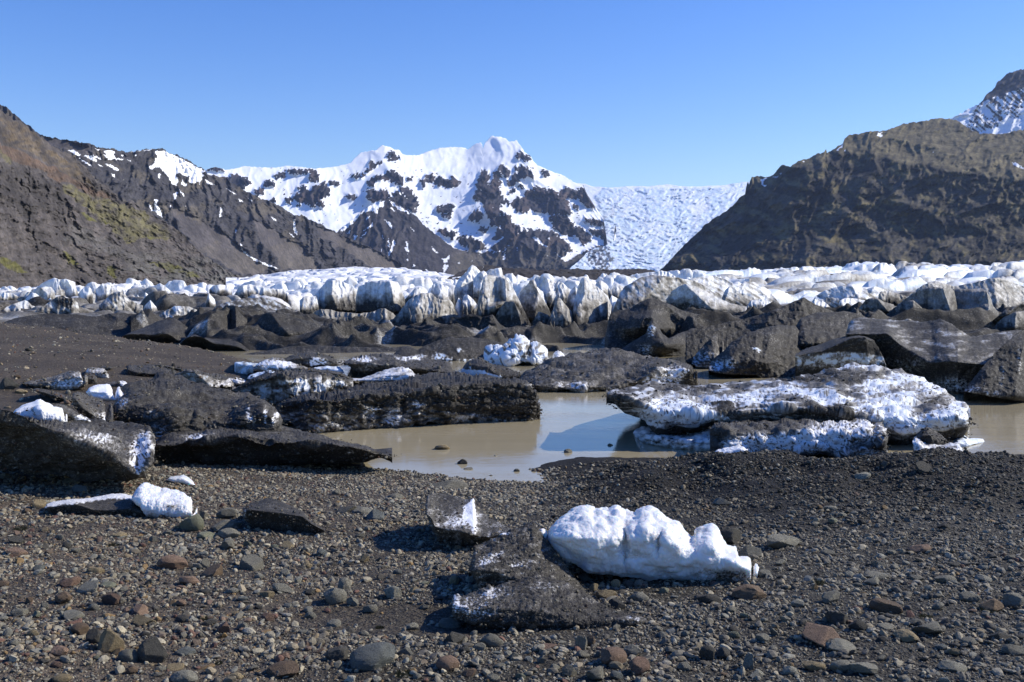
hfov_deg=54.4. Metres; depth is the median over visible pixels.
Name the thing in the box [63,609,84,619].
stone
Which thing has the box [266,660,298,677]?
stone
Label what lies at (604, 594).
stone
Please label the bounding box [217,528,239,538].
stone
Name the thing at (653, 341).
dirty ice mound
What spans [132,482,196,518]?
snowy ice block
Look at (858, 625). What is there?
stone
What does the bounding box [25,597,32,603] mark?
stone
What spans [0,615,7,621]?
stone
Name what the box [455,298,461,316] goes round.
ice serac
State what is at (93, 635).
stone
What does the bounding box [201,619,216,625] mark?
stone
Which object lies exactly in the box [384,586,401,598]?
stone
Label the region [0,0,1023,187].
sky
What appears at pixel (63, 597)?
stone
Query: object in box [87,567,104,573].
stone
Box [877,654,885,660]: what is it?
stone
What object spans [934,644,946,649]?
stone
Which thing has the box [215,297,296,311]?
dirty ice mound
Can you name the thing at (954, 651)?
stone
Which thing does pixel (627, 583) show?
stone
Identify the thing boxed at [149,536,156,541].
stone
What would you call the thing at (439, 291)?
ice serac
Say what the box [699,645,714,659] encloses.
stone
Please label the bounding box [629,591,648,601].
stone
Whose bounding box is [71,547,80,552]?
stone
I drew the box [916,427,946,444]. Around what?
dirty ice chunk
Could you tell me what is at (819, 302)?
ice serac
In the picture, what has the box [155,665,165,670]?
stone
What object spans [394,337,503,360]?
dirty ice mound
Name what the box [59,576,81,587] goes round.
stone
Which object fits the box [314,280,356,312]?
ice serac
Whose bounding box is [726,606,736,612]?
stone
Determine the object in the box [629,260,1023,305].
glacier
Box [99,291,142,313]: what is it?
ice serac
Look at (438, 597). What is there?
stone
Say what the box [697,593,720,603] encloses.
stone
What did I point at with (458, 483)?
stone
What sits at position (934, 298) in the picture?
ice serac
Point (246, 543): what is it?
stone
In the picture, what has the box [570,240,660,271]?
icefall
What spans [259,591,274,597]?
stone
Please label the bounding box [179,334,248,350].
dirty ice mound
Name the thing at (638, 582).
stone
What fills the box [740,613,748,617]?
stone
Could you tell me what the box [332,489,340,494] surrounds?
stone
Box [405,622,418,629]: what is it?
stone
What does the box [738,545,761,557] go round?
stone
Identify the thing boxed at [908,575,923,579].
stone
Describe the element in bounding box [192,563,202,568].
stone
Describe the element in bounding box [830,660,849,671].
stone
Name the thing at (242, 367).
ice slab
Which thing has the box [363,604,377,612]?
stone
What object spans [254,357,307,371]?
ice slab
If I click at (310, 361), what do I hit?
ice slab
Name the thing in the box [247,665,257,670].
stone
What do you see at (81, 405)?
ice slab
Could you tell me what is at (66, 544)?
stone
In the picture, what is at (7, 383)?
stone
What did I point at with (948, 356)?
dirty ice mound
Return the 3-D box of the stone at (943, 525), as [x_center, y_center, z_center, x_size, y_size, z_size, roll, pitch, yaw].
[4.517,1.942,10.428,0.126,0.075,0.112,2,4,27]
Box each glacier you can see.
[0,269,748,322]
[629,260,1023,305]
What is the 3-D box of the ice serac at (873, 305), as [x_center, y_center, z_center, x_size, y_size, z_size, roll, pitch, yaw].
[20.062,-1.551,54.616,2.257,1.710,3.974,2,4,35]
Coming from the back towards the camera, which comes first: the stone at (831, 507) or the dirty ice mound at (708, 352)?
the dirty ice mound at (708, 352)
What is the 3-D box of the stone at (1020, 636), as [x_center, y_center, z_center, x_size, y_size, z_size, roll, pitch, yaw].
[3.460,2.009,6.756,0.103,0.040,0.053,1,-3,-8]
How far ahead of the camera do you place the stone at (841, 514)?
11.27 m
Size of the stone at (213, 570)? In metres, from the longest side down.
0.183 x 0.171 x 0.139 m
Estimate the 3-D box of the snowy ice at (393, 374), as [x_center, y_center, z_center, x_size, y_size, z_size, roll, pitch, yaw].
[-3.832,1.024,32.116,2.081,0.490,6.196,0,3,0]
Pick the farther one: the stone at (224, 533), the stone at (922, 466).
the stone at (922, 466)
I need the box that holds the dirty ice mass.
[452,520,646,628]
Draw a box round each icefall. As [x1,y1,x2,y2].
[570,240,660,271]
[577,182,749,268]
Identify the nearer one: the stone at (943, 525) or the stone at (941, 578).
the stone at (941, 578)
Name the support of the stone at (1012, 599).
on the ground
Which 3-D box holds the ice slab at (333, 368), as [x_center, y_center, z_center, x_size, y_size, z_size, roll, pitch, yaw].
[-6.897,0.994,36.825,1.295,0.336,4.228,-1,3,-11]
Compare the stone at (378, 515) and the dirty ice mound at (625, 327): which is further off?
the dirty ice mound at (625, 327)
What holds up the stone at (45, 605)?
on the ground
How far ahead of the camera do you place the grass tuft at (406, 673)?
6.15 m
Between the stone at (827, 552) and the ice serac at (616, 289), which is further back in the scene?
the ice serac at (616, 289)
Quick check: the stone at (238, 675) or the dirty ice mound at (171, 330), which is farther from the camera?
the dirty ice mound at (171, 330)
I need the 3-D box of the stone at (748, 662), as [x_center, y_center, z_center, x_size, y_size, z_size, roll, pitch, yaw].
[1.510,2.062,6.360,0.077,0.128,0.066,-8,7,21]
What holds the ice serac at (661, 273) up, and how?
on the glacier at (195, 296)
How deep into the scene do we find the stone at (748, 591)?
7.93 m
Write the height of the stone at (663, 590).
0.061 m
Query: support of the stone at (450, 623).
on the ground
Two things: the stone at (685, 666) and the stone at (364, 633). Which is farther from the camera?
the stone at (364, 633)
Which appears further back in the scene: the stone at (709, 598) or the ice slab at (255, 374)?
the ice slab at (255, 374)
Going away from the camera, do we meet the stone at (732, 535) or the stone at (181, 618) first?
the stone at (181, 618)
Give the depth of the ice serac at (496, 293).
75.84 m
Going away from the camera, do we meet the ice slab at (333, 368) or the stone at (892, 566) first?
the stone at (892, 566)
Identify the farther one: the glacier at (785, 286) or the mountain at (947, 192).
the mountain at (947, 192)
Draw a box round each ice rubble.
[483,333,547,366]
[553,350,564,357]
[913,436,962,450]
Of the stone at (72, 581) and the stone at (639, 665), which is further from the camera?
the stone at (72, 581)
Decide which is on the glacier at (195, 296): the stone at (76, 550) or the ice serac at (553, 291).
the ice serac at (553, 291)
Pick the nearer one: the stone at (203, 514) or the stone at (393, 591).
the stone at (393, 591)
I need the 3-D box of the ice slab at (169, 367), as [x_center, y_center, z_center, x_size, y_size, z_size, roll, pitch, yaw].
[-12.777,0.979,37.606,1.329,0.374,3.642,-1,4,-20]
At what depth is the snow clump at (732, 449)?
16.57 m
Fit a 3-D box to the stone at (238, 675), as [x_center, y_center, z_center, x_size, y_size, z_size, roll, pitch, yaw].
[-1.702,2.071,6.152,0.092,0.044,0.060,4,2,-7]
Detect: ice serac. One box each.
[0,292,18,300]
[2,300,34,311]
[22,286,55,300]
[25,293,38,300]
[33,278,77,297]
[34,295,79,313]
[78,286,92,303]
[86,282,98,292]
[96,283,125,300]
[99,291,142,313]
[142,283,173,293]
[143,300,157,311]
[159,306,196,318]
[205,293,215,307]
[209,284,231,295]
[234,284,287,301]
[300,296,318,313]
[313,308,394,321]
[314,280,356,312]
[356,280,404,313]
[391,293,457,326]
[405,287,424,303]
[430,283,454,306]
[454,265,479,305]
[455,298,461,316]
[462,295,477,316]
[473,271,486,304]
[476,275,530,325]
[486,268,512,286]
[495,301,526,327]
[520,279,550,322]
[531,312,549,325]
[533,276,569,312]
[537,287,546,304]
[546,298,573,327]
[567,286,576,313]
[573,278,611,325]
[595,280,622,299]
[600,289,611,319]
[610,296,616,311]
[612,275,718,312]
[651,270,674,276]
[666,284,746,314]
[688,275,732,298]
[722,282,779,306]
[747,299,770,308]
[812,285,895,307]
[813,298,829,307]
[839,298,864,305]
[859,298,893,314]
[878,291,906,305]
[886,300,921,316]
[897,287,957,310]
[904,278,1023,309]
[953,288,998,315]
[992,302,1023,324]
[993,311,1023,330]
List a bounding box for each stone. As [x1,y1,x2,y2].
[0,377,19,389]
[0,580,8,586]
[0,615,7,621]
[6,547,27,556]
[8,536,24,543]
[8,639,18,645]
[10,608,28,615]
[15,389,27,393]
[21,508,31,512]
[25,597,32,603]
[26,629,38,635]
[32,499,46,508]
[32,564,44,570]
[32,610,40,616]
[38,658,48,663]
[40,602,48,608]
[49,645,68,655]
[51,661,61,667]
[51,673,71,681]
[55,534,63,539]
[55,591,71,602]
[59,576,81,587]
[62,541,71,548]
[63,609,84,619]
[70,622,88,634]
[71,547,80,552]
[72,484,88,491]
[73,385,84,389]
[76,580,98,593]
[86,628,101,642]
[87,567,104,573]
[88,603,99,609]
[97,628,124,652]
[100,581,116,587]
[101,593,120,604]
[105,674,113,679]
[110,532,126,537]
[118,587,127,591]
[118,648,138,661]
[126,667,137,673]
[132,614,156,625]
[133,604,148,614]
[137,636,167,662]
[139,631,150,636]
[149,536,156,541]
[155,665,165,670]
[157,554,187,568]
[163,530,171,534]
[167,663,183,670]
[170,670,198,681]
[174,646,195,655]
[175,615,188,622]
[176,599,185,605]
[179,514,203,530]
[179,576,199,584]
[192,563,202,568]
[196,531,215,539]
[198,552,207,555]
[199,510,207,518]
[200,589,210,593]
[201,558,209,567]
[201,564,222,576]
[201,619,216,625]
[213,519,241,530]
[216,508,236,517]
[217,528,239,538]
[217,621,230,632]
[221,539,234,548]
[225,588,238,592]
[230,672,243,678]
[237,596,247,600]
[237,622,247,628]
[239,554,263,570]
[243,541,251,546]
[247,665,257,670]
[254,574,263,578]
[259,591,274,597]
[261,613,273,620]
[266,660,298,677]
[272,583,294,592]
[280,568,289,575]
[281,652,289,658]
[282,540,293,547]
[294,576,301,582]
[301,562,312,567]
[304,612,316,617]
[305,589,314,594]
[316,549,326,555]
[323,587,346,604]
[325,646,348,660]
[326,619,340,626]
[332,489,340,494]
[337,506,356,513]
[337,577,350,589]
[346,597,358,605]
[349,642,395,670]
[354,506,371,513]
[355,533,364,536]
[358,631,368,635]
[360,554,368,561]
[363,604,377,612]
[366,509,383,520]
[372,676,381,681]
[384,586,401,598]
[388,493,402,498]
[392,569,401,574]
[396,647,412,655]
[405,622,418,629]
[409,587,419,592]
[419,604,428,608]
[432,479,468,488]
[432,544,442,549]
[434,445,449,448]
[434,595,443,599]
[436,655,459,670]
[438,618,460,628]
[443,632,465,643]
[449,575,458,584]
[457,459,466,463]
[458,646,469,652]
[462,668,475,676]
[472,642,485,650]
[479,633,503,647]
[487,673,499,680]
[494,663,505,667]
[509,652,518,658]
[515,673,525,678]
[525,656,532,661]
[537,655,544,662]
[543,643,556,648]
[550,663,559,669]
[562,664,576,675]
[575,635,586,649]
[576,650,589,657]
[586,666,603,679]
[587,635,594,645]
[589,583,597,591]
[595,590,616,598]
[601,646,626,664]
[608,598,624,608]
[610,671,622,678]
[611,579,619,586]
[623,580,632,586]
[624,644,640,654]
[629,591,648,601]
[629,656,649,674]
[634,579,642,586]
[653,625,661,630]
[659,587,668,592]
[666,648,674,652]
[677,662,691,670]
[681,630,688,635]
[690,638,698,642]
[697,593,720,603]
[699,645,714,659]
[712,497,730,504]
[716,647,729,657]
[720,527,740,543]
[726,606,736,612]
[727,631,738,637]
[732,584,766,599]
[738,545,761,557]
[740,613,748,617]
[743,653,753,669]
[750,669,764,676]
[755,633,768,642]
[758,569,770,576]
[767,534,800,547]
[775,559,785,564]
[782,666,797,674]
[790,599,804,606]
[801,661,825,670]
[802,622,839,647]
[820,549,834,555]
[822,590,839,603]
[824,506,837,509]
[824,611,848,624]
[828,518,837,522]
[828,638,855,651]
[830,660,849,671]
[838,512,846,516]
[845,571,853,576]
[848,620,866,629]
[849,662,877,674]
[854,472,870,479]
[857,519,865,524]
[863,571,888,578]
[864,576,878,584]
[869,598,902,613]
[871,561,885,567]
[876,635,888,641]
[877,623,893,629]
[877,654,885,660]
[887,549,895,553]
[890,564,898,568]
[893,629,919,642]
[902,591,911,595]
[906,544,930,552]
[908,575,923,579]
[908,618,921,625]
[912,621,942,633]
[915,461,930,472]
[924,514,932,519]
[932,602,943,609]
[933,593,940,597]
[934,575,956,583]
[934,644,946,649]
[937,523,949,528]
[937,660,966,671]
[949,648,961,654]
[950,561,960,566]
[959,591,980,601]
[961,637,976,646]
[974,574,991,581]
[977,565,987,569]
[979,598,1003,610]
[983,622,996,630]
[988,631,1010,639]
[1002,644,1023,655]
[1003,593,1023,606]
[1005,555,1014,559]
[1015,634,1023,638]
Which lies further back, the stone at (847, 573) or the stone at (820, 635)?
the stone at (847, 573)
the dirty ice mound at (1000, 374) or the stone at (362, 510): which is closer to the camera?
the stone at (362, 510)
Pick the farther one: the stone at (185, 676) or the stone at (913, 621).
the stone at (913, 621)
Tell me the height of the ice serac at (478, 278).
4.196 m
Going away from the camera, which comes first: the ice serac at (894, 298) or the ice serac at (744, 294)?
the ice serac at (894, 298)
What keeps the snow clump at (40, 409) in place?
on the dirty iceberg at (143, 444)
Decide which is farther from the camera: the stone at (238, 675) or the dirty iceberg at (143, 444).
the dirty iceberg at (143, 444)
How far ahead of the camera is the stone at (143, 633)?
6.85 m
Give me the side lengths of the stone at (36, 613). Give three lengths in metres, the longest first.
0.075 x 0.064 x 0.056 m
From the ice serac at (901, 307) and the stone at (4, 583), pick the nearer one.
the stone at (4, 583)
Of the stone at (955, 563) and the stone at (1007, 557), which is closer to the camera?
the stone at (955, 563)
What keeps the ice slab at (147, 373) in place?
on the lake
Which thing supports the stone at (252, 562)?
on the ground
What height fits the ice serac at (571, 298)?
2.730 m
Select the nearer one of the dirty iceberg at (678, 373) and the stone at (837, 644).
the stone at (837, 644)
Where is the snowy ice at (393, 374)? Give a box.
[353,367,413,381]
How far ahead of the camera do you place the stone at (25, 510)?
11.50 m
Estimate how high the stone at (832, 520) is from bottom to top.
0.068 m
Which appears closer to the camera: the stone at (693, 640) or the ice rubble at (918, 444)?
the stone at (693, 640)
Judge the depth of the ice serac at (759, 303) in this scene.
64.29 m
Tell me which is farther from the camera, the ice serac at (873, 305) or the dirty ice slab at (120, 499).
the ice serac at (873, 305)
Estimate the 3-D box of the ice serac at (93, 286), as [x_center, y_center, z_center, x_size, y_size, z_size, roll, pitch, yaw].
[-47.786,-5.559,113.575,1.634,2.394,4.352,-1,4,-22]
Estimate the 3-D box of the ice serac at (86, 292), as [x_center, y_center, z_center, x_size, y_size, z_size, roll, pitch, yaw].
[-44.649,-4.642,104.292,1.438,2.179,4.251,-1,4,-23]
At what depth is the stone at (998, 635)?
6.75 m
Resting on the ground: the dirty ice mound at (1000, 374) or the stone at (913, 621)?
the stone at (913, 621)
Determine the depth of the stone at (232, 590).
7.94 m
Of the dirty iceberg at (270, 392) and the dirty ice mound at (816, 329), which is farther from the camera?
the dirty ice mound at (816, 329)
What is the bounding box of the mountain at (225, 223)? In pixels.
[0,105,409,277]
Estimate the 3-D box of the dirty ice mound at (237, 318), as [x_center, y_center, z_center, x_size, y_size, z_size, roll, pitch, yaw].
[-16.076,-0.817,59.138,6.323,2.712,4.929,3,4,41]
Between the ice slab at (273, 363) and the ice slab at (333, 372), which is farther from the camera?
the ice slab at (273, 363)
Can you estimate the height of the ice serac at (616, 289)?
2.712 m
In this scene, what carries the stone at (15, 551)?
on the ground
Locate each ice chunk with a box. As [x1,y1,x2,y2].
[86,367,108,377]
[87,373,97,383]
[106,380,126,386]
[539,528,547,539]
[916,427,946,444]
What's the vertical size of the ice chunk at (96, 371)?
0.399 m
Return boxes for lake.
[154,343,1023,482]
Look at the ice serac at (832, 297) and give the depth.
75.95 m
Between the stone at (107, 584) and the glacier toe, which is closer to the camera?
the stone at (107, 584)
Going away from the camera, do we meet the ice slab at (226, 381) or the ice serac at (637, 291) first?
the ice slab at (226, 381)
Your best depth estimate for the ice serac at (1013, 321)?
39.58 m
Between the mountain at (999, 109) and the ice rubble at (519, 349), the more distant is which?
the mountain at (999, 109)
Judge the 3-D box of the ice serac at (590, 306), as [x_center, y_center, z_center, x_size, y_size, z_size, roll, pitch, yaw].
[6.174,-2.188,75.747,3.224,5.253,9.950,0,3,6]
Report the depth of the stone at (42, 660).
6.16 m
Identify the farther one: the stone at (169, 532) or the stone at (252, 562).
the stone at (169, 532)
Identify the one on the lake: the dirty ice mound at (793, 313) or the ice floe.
the ice floe
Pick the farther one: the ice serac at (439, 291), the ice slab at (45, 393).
the ice serac at (439, 291)
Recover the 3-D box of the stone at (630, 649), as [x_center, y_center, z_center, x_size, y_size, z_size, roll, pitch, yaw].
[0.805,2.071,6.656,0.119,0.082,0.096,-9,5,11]
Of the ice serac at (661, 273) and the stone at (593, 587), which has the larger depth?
the ice serac at (661, 273)
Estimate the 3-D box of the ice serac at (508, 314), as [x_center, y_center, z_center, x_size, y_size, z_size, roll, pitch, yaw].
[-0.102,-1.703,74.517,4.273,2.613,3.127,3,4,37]
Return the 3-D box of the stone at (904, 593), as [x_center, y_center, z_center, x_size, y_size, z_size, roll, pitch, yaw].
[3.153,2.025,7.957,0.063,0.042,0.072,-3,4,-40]
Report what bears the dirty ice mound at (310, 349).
in the lake
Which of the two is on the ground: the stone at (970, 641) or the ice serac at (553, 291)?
the stone at (970, 641)
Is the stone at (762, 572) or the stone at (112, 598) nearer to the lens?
the stone at (112, 598)
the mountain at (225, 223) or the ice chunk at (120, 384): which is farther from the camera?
the mountain at (225, 223)
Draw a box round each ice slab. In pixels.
[23,371,87,389]
[33,388,71,401]
[45,493,144,515]
[53,404,90,421]
[72,391,112,421]
[127,364,176,376]
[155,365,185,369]
[175,369,245,387]
[234,361,259,374]
[242,498,324,533]
[247,370,273,378]
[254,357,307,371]
[284,352,337,365]
[308,369,344,376]
[313,365,343,372]
[425,493,510,547]
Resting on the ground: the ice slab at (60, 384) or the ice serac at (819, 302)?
the ice slab at (60, 384)
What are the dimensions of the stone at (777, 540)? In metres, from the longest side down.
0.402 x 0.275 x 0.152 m
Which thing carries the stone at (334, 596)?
on the ground
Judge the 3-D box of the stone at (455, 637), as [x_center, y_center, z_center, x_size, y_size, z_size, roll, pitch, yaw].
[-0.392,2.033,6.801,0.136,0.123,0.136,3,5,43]
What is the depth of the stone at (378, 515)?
11.61 m
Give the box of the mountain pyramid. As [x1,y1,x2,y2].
[338,198,484,274]
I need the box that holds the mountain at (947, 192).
[660,118,1023,271]
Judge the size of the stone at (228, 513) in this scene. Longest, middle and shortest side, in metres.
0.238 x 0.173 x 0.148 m
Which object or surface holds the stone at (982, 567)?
on the ground
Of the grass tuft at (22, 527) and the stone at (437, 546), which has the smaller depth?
the stone at (437, 546)
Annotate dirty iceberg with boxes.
[0,409,155,481]
[113,371,282,456]
[154,421,391,465]
[232,368,352,403]
[276,371,540,432]
[344,353,452,376]
[461,357,521,377]
[519,347,697,392]
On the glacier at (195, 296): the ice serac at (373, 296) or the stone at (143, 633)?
the ice serac at (373, 296)
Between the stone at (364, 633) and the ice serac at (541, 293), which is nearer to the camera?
the stone at (364, 633)
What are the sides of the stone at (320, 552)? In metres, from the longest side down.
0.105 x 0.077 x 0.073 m
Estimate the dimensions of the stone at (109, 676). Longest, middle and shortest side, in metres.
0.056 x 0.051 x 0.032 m
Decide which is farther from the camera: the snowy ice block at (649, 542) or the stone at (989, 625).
the snowy ice block at (649, 542)
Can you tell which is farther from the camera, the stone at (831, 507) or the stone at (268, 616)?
the stone at (831, 507)
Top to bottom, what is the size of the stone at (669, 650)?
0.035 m
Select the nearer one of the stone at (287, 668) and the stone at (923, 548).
the stone at (287, 668)
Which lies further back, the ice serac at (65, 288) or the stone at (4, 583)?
the ice serac at (65, 288)
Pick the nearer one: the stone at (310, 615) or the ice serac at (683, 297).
the stone at (310, 615)
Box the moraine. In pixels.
[445,264,655,280]
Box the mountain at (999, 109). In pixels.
[952,69,1023,133]
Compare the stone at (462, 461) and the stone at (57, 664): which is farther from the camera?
the stone at (462, 461)
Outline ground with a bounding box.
[0,323,1023,681]
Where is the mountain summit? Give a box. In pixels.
[205,136,615,269]
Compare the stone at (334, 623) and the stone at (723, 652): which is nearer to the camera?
the stone at (723, 652)
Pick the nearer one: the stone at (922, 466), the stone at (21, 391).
the stone at (922, 466)
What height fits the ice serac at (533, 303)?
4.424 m
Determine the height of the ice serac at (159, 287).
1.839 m
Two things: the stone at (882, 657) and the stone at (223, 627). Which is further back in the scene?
the stone at (223, 627)
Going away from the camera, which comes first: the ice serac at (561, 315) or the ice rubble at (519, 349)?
the ice rubble at (519, 349)
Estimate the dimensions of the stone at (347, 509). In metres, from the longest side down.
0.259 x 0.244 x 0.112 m
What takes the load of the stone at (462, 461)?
in the lake
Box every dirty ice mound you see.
[5,313,132,336]
[122,318,187,342]
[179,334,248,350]
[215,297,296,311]
[221,305,247,328]
[248,345,415,354]
[256,312,319,335]
[323,318,336,325]
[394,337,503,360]
[420,313,530,330]
[500,326,532,334]
[604,298,697,348]
[622,319,703,356]
[685,297,832,363]
[692,332,727,367]
[709,325,805,377]
[795,335,885,375]
[796,311,861,347]
[846,317,1021,393]
[964,330,1023,401]
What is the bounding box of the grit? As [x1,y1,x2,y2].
[0,349,979,628]
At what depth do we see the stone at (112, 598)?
7.68 m
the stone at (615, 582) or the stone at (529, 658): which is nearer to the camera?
the stone at (529, 658)
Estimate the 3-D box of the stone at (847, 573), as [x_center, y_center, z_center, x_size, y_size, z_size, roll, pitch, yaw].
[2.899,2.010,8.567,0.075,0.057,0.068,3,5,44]
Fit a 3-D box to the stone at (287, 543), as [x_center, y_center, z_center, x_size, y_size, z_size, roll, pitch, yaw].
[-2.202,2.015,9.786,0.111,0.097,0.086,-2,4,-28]
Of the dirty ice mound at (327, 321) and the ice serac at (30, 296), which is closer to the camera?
the dirty ice mound at (327, 321)
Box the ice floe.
[952,435,983,446]
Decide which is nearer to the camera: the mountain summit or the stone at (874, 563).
the stone at (874, 563)
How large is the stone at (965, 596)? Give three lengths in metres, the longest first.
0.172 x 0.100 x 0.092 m
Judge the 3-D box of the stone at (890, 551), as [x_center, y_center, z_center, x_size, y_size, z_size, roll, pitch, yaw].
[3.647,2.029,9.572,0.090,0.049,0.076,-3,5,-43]
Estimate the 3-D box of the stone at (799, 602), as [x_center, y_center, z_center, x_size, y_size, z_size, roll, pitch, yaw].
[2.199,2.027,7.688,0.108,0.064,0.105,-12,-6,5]
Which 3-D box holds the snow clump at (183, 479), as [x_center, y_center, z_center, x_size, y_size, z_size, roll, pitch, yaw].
[-4.846,2.010,14.521,0.396,0.167,0.886,-1,4,-24]
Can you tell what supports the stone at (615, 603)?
on the ground
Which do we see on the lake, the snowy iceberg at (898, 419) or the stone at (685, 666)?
the snowy iceberg at (898, 419)
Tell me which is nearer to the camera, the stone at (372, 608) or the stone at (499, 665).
the stone at (499, 665)
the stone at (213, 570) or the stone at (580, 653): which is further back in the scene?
the stone at (213, 570)
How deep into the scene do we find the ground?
9.38 m
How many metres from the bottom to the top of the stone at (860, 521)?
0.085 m
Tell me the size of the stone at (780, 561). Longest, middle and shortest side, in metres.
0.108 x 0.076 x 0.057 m
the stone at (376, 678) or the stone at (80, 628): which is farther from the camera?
the stone at (80, 628)
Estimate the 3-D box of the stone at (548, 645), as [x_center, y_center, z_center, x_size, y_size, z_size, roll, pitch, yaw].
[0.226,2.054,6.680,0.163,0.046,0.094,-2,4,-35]
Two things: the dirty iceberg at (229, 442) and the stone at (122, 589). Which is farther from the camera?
the dirty iceberg at (229, 442)
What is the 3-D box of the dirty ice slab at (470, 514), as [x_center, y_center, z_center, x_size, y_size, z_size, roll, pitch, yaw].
[-0.467,1.949,10.646,0.915,0.571,1.588,0,3,0]
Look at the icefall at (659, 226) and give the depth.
6520.10 m
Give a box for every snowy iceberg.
[606,362,969,444]
[633,426,710,451]
[710,418,888,457]
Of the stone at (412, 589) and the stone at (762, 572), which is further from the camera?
the stone at (762, 572)
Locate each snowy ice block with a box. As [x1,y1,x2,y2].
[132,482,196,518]
[547,505,758,580]
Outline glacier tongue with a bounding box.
[226,266,453,285]
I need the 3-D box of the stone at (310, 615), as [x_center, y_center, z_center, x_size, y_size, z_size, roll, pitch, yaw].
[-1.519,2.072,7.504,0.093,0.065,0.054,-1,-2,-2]
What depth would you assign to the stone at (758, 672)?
6.17 m
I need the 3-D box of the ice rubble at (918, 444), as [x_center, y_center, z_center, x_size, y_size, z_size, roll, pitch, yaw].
[7.503,1.868,17.538,0.831,0.425,1.642,1,4,23]
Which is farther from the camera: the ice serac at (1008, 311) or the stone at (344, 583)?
the ice serac at (1008, 311)
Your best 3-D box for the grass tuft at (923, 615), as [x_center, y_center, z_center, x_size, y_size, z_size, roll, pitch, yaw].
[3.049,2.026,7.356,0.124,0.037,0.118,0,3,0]
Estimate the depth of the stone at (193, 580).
8.25 m
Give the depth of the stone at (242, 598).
7.73 m
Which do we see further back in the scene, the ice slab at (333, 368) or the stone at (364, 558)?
the ice slab at (333, 368)
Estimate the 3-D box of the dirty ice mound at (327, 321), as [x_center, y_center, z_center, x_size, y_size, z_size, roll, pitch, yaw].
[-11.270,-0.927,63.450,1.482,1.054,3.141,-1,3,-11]
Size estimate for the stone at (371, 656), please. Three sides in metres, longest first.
0.302 x 0.301 x 0.148 m
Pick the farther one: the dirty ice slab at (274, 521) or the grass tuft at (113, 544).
the dirty ice slab at (274, 521)
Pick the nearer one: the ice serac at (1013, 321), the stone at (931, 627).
the stone at (931, 627)
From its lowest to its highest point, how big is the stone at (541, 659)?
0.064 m
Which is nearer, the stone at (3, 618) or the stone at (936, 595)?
the stone at (3, 618)
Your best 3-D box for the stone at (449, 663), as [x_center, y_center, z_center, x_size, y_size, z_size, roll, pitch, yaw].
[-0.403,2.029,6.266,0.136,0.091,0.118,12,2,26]
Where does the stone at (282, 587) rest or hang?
on the ground
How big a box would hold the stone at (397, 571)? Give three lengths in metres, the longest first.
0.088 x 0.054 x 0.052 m
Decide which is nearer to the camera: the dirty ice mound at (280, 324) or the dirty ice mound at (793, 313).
the dirty ice mound at (793, 313)
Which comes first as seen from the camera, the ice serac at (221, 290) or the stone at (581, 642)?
the stone at (581, 642)
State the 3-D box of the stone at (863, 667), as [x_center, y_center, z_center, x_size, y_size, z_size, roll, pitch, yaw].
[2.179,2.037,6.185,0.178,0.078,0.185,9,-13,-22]
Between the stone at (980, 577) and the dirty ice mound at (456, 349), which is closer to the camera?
the stone at (980, 577)
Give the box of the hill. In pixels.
[0,109,241,288]
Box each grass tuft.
[12,525,27,530]
[105,543,119,546]
[198,615,213,620]
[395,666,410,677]
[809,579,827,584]
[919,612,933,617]
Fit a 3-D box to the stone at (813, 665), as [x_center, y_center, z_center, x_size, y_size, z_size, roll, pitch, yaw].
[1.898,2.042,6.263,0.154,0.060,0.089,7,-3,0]
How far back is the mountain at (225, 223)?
2477.40 m
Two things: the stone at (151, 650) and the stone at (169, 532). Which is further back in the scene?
the stone at (169, 532)
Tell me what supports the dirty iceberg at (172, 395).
on the lake
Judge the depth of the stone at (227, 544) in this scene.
9.76 m
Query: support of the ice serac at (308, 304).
on the glacier at (195, 296)
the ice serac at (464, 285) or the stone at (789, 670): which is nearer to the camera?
the stone at (789, 670)
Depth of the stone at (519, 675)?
6.11 m
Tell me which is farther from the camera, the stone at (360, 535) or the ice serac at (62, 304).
the ice serac at (62, 304)
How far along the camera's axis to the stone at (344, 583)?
8.16 m
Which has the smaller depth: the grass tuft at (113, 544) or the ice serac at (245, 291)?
the grass tuft at (113, 544)
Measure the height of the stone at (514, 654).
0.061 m
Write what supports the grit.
on the ground
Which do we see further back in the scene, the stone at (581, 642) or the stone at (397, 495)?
the stone at (397, 495)
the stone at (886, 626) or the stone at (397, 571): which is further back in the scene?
the stone at (397, 571)
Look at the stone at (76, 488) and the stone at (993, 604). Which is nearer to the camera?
the stone at (993, 604)
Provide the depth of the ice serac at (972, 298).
52.61 m
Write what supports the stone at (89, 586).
on the ground
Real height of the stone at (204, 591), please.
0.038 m
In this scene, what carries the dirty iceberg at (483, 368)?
on the lake
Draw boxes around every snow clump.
[13,399,66,422]
[86,384,122,401]
[167,474,194,484]
[715,446,747,452]
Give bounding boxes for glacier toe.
[131,302,1008,351]
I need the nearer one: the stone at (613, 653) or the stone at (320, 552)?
the stone at (613, 653)
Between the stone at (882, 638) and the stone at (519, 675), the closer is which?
the stone at (519, 675)
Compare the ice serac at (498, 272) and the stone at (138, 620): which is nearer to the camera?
the stone at (138, 620)
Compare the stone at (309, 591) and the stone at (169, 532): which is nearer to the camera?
the stone at (309, 591)
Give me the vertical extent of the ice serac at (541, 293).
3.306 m

